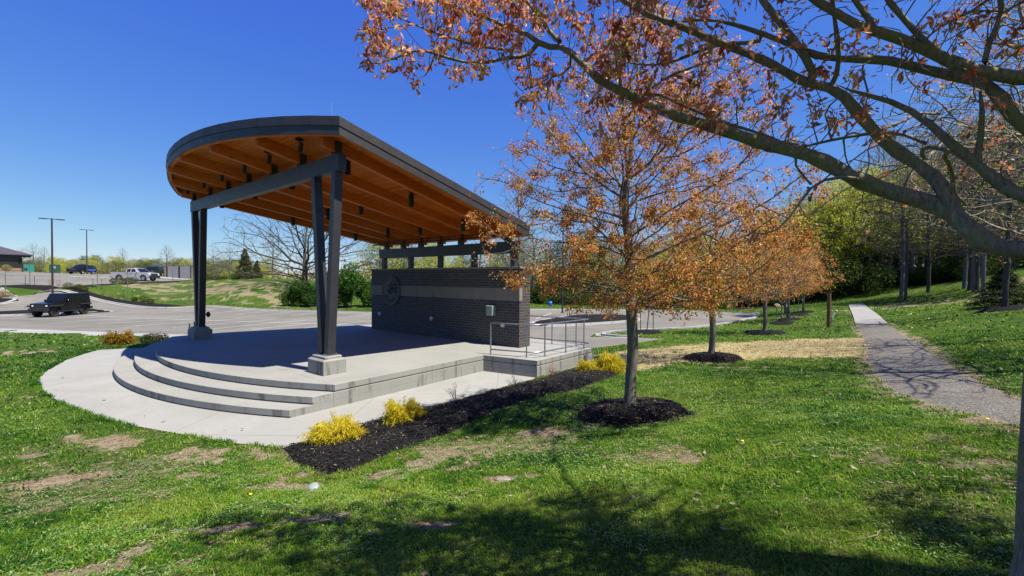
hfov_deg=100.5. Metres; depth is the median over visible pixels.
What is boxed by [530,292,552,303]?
undergrowth bush
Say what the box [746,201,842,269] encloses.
budding tree
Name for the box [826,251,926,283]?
undergrowth bush
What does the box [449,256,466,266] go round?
budding tree
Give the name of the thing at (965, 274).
woodland tree
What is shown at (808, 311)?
mulch ring
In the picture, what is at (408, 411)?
thread leaf shrub
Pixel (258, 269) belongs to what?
evergreen tree
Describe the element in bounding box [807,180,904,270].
budding tree
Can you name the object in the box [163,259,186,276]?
budding tree
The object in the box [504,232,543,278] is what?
budding tree
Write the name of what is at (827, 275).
maple tree
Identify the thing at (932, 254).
budding tree
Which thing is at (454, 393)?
twiggy shrub
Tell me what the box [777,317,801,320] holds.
mulch ring
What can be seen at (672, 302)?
undergrowth bush
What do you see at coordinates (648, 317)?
sapling
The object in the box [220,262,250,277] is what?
budding tree
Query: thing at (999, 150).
bare tree
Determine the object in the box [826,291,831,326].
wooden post
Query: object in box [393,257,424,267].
budding tree
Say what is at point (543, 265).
budding tree
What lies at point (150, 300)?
round shrub
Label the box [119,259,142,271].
budding tree
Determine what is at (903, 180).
bare tree
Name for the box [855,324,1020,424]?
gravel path
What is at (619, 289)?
undergrowth bush
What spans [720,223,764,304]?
bare tree
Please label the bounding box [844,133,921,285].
bare tree
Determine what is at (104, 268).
budding tree
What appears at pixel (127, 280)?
sapling
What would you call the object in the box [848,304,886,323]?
concrete path
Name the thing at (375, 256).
bare tree
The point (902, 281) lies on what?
woodland tree
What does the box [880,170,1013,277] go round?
budding tree
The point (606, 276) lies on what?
budding tree
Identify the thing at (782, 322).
mulch ring
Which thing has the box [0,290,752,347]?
parking lot
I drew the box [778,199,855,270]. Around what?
budding tree
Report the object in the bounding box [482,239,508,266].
bare tree
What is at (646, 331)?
mulch ring
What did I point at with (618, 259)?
budding tree
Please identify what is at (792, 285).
undergrowth bush
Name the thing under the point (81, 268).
suv
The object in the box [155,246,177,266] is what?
bare tree
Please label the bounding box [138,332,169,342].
round shrub
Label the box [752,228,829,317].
maple tree
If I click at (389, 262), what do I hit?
budding tree
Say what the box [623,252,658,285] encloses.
budding tree
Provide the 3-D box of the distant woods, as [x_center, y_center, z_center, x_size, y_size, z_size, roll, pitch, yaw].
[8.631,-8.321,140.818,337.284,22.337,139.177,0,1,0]
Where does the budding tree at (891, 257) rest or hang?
on the ground at (260, 290)
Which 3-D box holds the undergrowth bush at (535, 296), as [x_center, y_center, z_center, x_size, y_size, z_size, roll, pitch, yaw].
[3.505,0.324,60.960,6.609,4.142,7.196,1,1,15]
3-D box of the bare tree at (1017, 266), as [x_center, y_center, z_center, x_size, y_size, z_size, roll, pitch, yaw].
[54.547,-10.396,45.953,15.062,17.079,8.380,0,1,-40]
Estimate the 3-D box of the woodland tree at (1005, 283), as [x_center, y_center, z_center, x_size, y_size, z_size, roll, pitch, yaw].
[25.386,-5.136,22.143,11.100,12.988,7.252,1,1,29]
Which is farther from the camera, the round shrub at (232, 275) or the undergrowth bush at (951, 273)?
the round shrub at (232, 275)
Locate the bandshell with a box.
[113,101,592,417]
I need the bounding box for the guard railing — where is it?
[489,315,588,357]
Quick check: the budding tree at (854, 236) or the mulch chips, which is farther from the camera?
the budding tree at (854, 236)
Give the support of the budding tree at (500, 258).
on the ground at (260, 290)
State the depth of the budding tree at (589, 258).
58.75 m
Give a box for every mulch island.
[0,298,18,302]
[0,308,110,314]
[530,314,625,325]
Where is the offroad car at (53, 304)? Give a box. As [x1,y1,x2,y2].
[27,293,92,316]
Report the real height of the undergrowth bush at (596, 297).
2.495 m
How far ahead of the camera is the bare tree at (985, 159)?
49.27 m
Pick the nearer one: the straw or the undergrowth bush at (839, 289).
the straw
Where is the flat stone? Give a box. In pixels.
[494,477,512,480]
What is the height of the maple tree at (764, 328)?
7.266 m
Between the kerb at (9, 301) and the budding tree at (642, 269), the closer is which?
the kerb at (9, 301)
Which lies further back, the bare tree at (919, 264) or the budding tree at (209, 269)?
the budding tree at (209, 269)
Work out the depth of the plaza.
10.05 m
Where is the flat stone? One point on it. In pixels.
(503, 478)
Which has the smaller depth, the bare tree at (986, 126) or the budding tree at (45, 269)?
the bare tree at (986, 126)
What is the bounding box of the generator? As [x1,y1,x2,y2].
[24,263,36,272]
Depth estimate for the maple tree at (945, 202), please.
2.46 m
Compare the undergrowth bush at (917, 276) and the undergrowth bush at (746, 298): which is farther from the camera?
the undergrowth bush at (746, 298)
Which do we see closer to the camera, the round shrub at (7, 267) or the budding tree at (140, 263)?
the round shrub at (7, 267)
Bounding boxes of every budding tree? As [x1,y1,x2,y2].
[22,260,42,271]
[30,259,47,272]
[43,259,65,272]
[45,257,70,272]
[63,259,80,272]
[76,255,90,264]
[82,255,103,264]
[84,255,100,264]
[85,261,109,273]
[96,263,112,273]
[98,262,118,273]
[101,255,121,268]
[109,261,120,271]
[113,262,130,271]
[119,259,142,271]
[129,259,150,268]
[142,258,163,275]
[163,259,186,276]
[165,257,186,277]
[171,257,192,265]
[207,262,231,279]
[209,260,231,279]
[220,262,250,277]
[257,265,274,278]
[259,260,275,277]
[260,258,281,278]
[351,244,406,280]
[371,247,406,272]
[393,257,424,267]
[414,243,458,267]
[423,257,445,267]
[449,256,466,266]
[450,255,470,266]
[487,238,530,275]
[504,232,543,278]
[508,237,540,280]
[530,252,557,277]
[542,240,576,302]
[558,228,607,286]
[569,235,611,282]
[582,234,625,291]
[604,234,644,283]
[615,243,661,284]
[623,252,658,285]
[640,242,664,279]
[649,237,696,292]
[674,232,721,285]
[681,222,713,286]
[683,239,723,291]
[701,239,753,293]
[735,210,787,263]
[739,224,789,289]
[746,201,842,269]
[769,187,835,254]
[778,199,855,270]
[782,175,898,280]
[798,196,852,263]
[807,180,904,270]
[824,162,923,279]
[836,202,876,261]
[845,173,935,280]
[855,160,981,279]
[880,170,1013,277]
[893,211,952,266]
[915,181,1023,267]
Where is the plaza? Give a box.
[40,348,573,447]
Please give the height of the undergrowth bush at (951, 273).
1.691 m
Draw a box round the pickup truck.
[110,268,159,280]
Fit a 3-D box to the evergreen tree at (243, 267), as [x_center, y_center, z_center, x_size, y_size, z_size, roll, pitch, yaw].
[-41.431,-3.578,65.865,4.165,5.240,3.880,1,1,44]
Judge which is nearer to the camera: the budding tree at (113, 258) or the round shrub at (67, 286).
the round shrub at (67, 286)
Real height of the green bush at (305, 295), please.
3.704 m
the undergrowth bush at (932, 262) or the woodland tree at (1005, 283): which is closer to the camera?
the woodland tree at (1005, 283)
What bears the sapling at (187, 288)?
on the ground at (260, 290)
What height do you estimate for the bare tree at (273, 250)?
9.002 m
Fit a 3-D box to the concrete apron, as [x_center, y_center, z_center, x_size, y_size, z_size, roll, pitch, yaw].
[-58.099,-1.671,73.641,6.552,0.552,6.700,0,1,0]
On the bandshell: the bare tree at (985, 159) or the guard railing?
the guard railing
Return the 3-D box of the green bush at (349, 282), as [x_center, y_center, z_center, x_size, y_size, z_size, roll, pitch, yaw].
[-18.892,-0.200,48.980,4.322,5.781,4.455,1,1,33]
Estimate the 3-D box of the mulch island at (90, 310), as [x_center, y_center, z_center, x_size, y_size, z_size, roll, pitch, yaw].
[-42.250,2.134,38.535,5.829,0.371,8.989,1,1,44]
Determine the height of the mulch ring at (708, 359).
0.332 m
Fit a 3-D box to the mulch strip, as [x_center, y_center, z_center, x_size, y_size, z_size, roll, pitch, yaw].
[30.524,2.473,52.915,5.071,0.574,6.007,1,1,22]
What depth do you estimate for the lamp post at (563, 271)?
40.41 m
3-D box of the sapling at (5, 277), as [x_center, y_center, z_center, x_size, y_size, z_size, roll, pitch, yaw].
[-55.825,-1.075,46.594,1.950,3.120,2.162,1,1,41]
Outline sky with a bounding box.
[0,0,1023,280]
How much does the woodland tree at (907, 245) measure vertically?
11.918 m
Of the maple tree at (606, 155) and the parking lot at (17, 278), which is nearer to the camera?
the maple tree at (606, 155)
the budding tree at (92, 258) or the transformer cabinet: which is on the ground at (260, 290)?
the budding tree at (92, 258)
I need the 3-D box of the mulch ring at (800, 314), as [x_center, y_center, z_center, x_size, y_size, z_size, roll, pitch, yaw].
[24.306,2.276,36.055,1.677,0.350,1.730,1,1,40]
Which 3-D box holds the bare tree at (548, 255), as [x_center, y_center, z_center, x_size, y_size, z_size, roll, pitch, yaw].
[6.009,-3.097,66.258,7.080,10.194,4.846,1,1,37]
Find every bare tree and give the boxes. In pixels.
[22,243,45,270]
[36,247,50,271]
[116,247,131,270]
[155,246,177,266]
[190,212,395,287]
[206,245,224,278]
[218,243,239,278]
[262,226,281,278]
[357,243,400,270]
[457,239,501,266]
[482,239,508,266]
[486,170,554,267]
[506,219,555,302]
[531,236,565,299]
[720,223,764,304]
[829,144,928,259]
[842,143,914,258]
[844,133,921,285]
[850,0,1023,263]
[856,144,944,249]
[874,111,974,282]
[898,143,944,284]
[917,133,1023,224]
[926,111,1023,216]
[936,105,1020,268]
[962,106,1020,223]
[969,99,1023,180]
[969,130,1023,268]
[970,93,1022,268]
[983,126,1023,210]
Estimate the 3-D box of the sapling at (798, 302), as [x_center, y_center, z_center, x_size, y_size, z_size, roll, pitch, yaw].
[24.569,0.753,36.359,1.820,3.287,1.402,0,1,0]
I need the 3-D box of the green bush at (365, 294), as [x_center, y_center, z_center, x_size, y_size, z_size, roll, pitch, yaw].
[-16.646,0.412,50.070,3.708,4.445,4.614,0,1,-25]
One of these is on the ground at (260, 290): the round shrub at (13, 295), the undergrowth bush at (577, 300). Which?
the undergrowth bush at (577, 300)
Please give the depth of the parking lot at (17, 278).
58.50 m
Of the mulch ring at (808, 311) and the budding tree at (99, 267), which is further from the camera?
the budding tree at (99, 267)
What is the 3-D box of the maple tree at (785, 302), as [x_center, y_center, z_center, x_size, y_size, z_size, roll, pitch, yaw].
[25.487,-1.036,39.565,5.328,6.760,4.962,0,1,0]
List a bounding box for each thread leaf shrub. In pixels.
[100,329,139,345]
[297,408,366,445]
[379,394,430,426]
[574,358,600,371]
[595,349,625,373]
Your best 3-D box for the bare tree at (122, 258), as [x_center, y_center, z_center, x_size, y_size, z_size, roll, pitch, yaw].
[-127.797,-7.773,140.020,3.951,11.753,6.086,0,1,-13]
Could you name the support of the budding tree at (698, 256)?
on the ground at (260, 290)
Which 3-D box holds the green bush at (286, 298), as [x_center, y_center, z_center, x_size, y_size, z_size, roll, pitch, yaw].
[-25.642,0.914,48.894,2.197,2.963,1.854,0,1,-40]
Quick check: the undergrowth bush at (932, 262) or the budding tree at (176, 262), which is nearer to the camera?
the undergrowth bush at (932, 262)
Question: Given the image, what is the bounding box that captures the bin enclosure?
[164,265,192,278]
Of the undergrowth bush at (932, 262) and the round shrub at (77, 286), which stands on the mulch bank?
the round shrub at (77, 286)
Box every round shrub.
[0,264,11,270]
[0,290,9,297]
[1,291,15,296]
[62,282,72,288]
[73,284,81,288]
[79,285,89,290]
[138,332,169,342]
[139,295,149,301]
[146,298,154,302]
[228,273,239,278]
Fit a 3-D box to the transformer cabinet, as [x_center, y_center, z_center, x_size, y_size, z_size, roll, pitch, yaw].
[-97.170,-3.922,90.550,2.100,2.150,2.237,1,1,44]
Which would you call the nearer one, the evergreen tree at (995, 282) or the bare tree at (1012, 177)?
the evergreen tree at (995, 282)
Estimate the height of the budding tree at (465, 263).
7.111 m
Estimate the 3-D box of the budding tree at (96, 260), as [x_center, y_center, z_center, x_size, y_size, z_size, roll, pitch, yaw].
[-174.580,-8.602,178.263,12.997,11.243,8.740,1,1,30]
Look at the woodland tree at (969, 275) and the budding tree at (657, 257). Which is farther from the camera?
the budding tree at (657, 257)
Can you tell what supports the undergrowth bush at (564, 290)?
on the ground at (260, 290)
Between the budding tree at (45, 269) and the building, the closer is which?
the building
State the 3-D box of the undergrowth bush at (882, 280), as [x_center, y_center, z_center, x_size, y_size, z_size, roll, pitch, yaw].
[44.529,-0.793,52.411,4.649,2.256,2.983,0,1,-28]
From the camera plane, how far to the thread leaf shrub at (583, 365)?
12.76 m
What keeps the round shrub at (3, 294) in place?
on the mulch island at (4, 299)
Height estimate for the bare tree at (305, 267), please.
14.307 m
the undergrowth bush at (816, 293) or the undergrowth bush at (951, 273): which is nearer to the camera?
the undergrowth bush at (951, 273)
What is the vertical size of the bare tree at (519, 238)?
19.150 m
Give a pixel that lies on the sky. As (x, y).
(96, 95)
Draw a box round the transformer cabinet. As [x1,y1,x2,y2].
[49,264,62,273]
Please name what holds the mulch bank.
on the ground at (260, 290)
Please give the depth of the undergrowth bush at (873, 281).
49.70 m
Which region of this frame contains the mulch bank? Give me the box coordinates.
[0,281,183,306]
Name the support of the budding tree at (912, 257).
on the ground at (260, 290)
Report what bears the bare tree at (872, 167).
on the ground at (260, 290)
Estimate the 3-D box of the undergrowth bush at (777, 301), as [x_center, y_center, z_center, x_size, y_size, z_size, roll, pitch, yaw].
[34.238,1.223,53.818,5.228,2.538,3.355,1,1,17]
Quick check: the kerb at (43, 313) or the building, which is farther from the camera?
the building
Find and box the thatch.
[0,386,1020,575]
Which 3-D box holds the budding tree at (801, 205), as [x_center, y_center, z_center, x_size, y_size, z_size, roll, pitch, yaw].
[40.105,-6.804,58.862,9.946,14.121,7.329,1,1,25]
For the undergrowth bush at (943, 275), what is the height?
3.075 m
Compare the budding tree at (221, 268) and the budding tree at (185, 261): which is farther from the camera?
the budding tree at (185, 261)
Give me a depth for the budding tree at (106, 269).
130.35 m
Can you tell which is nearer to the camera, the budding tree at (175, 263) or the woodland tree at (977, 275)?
the woodland tree at (977, 275)
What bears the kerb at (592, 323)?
on the parking lot at (118, 313)
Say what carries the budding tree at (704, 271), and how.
on the ground at (260, 290)
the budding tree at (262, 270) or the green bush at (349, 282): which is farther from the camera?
the budding tree at (262, 270)
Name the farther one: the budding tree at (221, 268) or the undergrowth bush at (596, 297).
the budding tree at (221, 268)
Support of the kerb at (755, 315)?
on the parking lot at (118, 313)
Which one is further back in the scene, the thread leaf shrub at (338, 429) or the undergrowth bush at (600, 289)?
the undergrowth bush at (600, 289)
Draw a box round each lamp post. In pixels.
[39,218,64,292]
[79,229,93,273]
[555,223,570,312]
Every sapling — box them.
[0,265,13,290]
[23,257,34,284]
[91,253,101,288]
[113,261,135,298]
[172,272,207,304]
[638,290,654,329]
[772,287,788,320]
[794,281,806,312]
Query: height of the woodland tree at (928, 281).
16.044 m
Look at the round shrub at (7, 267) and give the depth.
90.78 m
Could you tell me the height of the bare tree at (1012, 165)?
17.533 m
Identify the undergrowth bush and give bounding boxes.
[530,277,558,302]
[530,280,565,301]
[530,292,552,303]
[549,289,574,304]
[550,278,592,302]
[557,285,592,305]
[571,276,610,302]
[584,289,618,305]
[605,272,657,304]
[607,287,644,305]
[620,288,661,306]
[660,296,685,307]
[669,284,710,308]
[704,296,724,308]
[708,287,751,306]
[720,301,735,308]
[726,282,771,305]
[737,256,823,300]
[748,287,791,305]
[767,292,805,304]
[793,276,837,302]
[803,258,870,294]
[818,255,899,295]
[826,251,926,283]
[862,274,892,287]
[871,257,917,285]
[891,267,942,286]
[914,245,1002,281]
[914,260,960,283]
[936,255,1023,278]
[945,245,1001,272]
[948,269,980,280]
[980,255,1023,267]
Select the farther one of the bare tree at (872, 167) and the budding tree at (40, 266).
the budding tree at (40, 266)
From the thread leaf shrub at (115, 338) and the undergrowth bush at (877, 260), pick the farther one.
the undergrowth bush at (877, 260)
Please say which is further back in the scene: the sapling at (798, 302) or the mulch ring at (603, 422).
the sapling at (798, 302)
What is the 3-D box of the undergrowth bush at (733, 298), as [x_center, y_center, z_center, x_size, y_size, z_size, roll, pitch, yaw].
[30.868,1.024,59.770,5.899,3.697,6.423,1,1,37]
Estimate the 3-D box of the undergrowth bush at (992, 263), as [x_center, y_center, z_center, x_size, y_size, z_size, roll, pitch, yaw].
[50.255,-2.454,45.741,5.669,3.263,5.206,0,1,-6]
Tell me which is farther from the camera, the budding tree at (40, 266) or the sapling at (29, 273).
the budding tree at (40, 266)
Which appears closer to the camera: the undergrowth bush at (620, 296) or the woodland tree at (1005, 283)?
the woodland tree at (1005, 283)
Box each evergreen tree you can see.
[230,248,256,279]
[252,260,262,278]
[962,267,1023,307]
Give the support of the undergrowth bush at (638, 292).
on the ground at (260, 290)
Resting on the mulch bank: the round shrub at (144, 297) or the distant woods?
the round shrub at (144, 297)
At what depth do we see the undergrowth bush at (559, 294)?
56.47 m
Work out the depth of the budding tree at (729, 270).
58.73 m
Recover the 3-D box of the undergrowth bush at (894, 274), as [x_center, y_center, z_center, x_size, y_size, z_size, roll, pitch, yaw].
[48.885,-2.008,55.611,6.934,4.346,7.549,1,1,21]
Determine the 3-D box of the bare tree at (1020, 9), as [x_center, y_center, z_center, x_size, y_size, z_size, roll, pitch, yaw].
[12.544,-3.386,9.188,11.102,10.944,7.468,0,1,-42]
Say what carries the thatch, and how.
on the ground at (260, 290)
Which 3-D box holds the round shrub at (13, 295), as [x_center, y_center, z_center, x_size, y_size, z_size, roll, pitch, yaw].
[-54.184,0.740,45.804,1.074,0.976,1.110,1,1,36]
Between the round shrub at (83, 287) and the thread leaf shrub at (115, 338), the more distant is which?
the round shrub at (83, 287)
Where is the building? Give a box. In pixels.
[0,246,32,271]
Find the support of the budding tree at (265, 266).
on the ground at (260, 290)
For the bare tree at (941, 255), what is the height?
21.368 m
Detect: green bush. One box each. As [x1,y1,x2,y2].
[278,284,295,305]
[289,279,315,306]
[337,261,366,307]
[354,278,371,306]
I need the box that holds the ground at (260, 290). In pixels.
[0,264,1023,575]
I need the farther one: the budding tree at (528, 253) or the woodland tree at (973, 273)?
the budding tree at (528, 253)
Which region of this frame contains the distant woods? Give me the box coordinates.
[61,239,1022,287]
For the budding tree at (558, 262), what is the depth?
58.48 m
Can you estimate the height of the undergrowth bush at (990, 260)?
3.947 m
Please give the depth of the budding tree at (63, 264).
129.63 m
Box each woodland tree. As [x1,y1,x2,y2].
[837,128,982,296]
[855,177,959,300]
[862,137,1006,292]
[869,60,1023,306]
[874,0,1023,226]
[890,126,1023,293]
[892,122,1023,291]
[903,110,1022,288]
[912,133,1023,290]
[919,110,1023,295]
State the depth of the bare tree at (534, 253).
59.00 m
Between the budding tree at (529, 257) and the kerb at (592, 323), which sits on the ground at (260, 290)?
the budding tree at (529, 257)
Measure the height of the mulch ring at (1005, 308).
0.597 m
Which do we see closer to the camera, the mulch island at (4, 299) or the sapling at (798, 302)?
the sapling at (798, 302)
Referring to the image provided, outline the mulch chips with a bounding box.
[283,352,745,474]
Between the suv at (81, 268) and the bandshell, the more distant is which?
the suv at (81, 268)
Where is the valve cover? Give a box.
[308,482,319,490]
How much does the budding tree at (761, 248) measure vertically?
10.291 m
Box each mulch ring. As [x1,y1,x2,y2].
[585,400,688,426]
[638,329,662,334]
[684,354,739,362]
[743,330,787,334]
[769,321,793,324]
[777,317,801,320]
[790,310,814,313]
[790,313,808,315]
[972,305,1023,313]
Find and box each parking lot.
[0,271,178,286]
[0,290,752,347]
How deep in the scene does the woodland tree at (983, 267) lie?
35.35 m
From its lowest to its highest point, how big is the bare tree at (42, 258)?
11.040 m
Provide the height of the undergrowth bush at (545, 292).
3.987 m
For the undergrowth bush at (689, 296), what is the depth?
55.26 m
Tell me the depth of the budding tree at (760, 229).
59.89 m
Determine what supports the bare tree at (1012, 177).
on the ground at (260, 290)
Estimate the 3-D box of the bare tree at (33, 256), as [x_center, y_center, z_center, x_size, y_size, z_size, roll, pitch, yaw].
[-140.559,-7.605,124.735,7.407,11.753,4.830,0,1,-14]
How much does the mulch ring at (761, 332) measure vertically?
0.305 m
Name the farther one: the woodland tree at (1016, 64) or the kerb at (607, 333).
the kerb at (607, 333)
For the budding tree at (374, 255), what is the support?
on the ground at (260, 290)
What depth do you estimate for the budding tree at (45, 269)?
125.44 m
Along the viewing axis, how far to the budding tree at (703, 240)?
65.14 m
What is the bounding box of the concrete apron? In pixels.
[160,277,192,279]
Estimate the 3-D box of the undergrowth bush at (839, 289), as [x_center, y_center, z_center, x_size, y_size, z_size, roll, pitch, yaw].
[40.416,-1.337,53.189,7.669,4.807,8.350,1,1,26]
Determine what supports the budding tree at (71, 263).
on the ground at (260, 290)
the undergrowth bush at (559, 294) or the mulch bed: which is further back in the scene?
the undergrowth bush at (559, 294)
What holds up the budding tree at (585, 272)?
on the ground at (260, 290)
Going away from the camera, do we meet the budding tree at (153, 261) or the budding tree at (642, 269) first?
the budding tree at (642, 269)
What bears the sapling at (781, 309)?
on the ground at (260, 290)
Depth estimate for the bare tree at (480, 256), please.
60.18 m
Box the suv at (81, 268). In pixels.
[66,264,96,273]
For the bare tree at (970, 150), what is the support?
on the ground at (260, 290)
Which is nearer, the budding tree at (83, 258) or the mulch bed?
the mulch bed
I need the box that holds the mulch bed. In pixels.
[284,357,620,474]
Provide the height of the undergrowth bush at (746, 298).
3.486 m
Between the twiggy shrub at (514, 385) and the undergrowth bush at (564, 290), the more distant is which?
the undergrowth bush at (564, 290)
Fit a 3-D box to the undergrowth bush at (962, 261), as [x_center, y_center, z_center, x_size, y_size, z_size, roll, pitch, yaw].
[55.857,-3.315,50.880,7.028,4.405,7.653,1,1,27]
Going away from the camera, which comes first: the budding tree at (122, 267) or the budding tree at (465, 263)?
the budding tree at (465, 263)
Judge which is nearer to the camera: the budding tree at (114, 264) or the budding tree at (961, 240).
the budding tree at (961, 240)
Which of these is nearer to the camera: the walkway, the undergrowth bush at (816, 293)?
the walkway
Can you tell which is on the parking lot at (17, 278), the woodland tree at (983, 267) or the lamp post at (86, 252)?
the lamp post at (86, 252)
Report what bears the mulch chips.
on the mulch bed
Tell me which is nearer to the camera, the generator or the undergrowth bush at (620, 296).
the undergrowth bush at (620, 296)
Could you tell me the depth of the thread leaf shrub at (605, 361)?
12.67 m
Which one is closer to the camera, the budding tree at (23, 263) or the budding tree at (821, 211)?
the budding tree at (821, 211)
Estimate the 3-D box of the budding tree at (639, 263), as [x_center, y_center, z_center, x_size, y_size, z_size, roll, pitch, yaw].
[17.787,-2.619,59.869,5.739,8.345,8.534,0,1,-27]
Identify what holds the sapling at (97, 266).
on the ground at (260, 290)
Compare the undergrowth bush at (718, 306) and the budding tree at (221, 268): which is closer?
the undergrowth bush at (718, 306)
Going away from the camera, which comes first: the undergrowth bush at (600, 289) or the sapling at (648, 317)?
the sapling at (648, 317)
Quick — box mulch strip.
[736,306,772,309]
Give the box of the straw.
[594,337,890,372]
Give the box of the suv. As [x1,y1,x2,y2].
[146,266,163,275]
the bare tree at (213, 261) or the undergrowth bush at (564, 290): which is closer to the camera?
the undergrowth bush at (564, 290)
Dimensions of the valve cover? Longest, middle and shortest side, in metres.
0.136 x 0.135 x 0.072 m
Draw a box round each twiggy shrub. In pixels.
[446,382,468,401]
[505,374,521,386]
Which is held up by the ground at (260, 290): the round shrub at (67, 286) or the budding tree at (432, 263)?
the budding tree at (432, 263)
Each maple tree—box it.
[353,0,1023,575]
[461,0,840,404]
[633,169,806,353]
[708,202,823,330]
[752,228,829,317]
[762,244,824,312]
[776,238,843,310]
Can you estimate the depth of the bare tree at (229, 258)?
84.88 m
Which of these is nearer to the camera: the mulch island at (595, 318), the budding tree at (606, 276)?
the mulch island at (595, 318)
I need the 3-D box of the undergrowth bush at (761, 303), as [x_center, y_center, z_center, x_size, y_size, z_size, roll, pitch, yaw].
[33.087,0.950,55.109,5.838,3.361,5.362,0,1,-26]
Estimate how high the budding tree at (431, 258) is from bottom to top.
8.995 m
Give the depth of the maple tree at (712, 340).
14.22 m
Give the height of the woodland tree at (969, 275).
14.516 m
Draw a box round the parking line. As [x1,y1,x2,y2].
[83,315,304,323]
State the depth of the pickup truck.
64.38 m
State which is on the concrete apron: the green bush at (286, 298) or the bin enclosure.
the bin enclosure
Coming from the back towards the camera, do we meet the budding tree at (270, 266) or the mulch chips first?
the budding tree at (270, 266)
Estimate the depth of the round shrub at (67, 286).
47.62 m
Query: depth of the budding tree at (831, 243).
52.35 m
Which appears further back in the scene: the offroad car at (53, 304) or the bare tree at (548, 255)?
the bare tree at (548, 255)
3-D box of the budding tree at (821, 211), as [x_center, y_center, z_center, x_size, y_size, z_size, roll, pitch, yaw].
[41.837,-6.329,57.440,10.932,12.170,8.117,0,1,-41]
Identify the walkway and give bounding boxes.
[0,328,184,337]
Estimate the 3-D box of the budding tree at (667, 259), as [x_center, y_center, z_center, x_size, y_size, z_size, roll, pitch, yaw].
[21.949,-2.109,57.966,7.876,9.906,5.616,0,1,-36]
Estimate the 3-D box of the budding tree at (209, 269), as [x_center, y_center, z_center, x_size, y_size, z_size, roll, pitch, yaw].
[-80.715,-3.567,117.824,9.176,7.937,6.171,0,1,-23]
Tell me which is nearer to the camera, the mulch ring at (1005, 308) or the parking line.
the mulch ring at (1005, 308)
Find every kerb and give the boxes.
[0,287,759,321]
[0,298,17,304]
[0,309,111,315]
[530,316,639,326]
[595,317,754,337]
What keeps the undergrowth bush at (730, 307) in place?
on the ground at (260, 290)
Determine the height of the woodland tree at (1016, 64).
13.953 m
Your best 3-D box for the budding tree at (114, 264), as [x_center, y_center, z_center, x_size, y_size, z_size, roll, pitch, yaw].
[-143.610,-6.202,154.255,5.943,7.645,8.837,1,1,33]

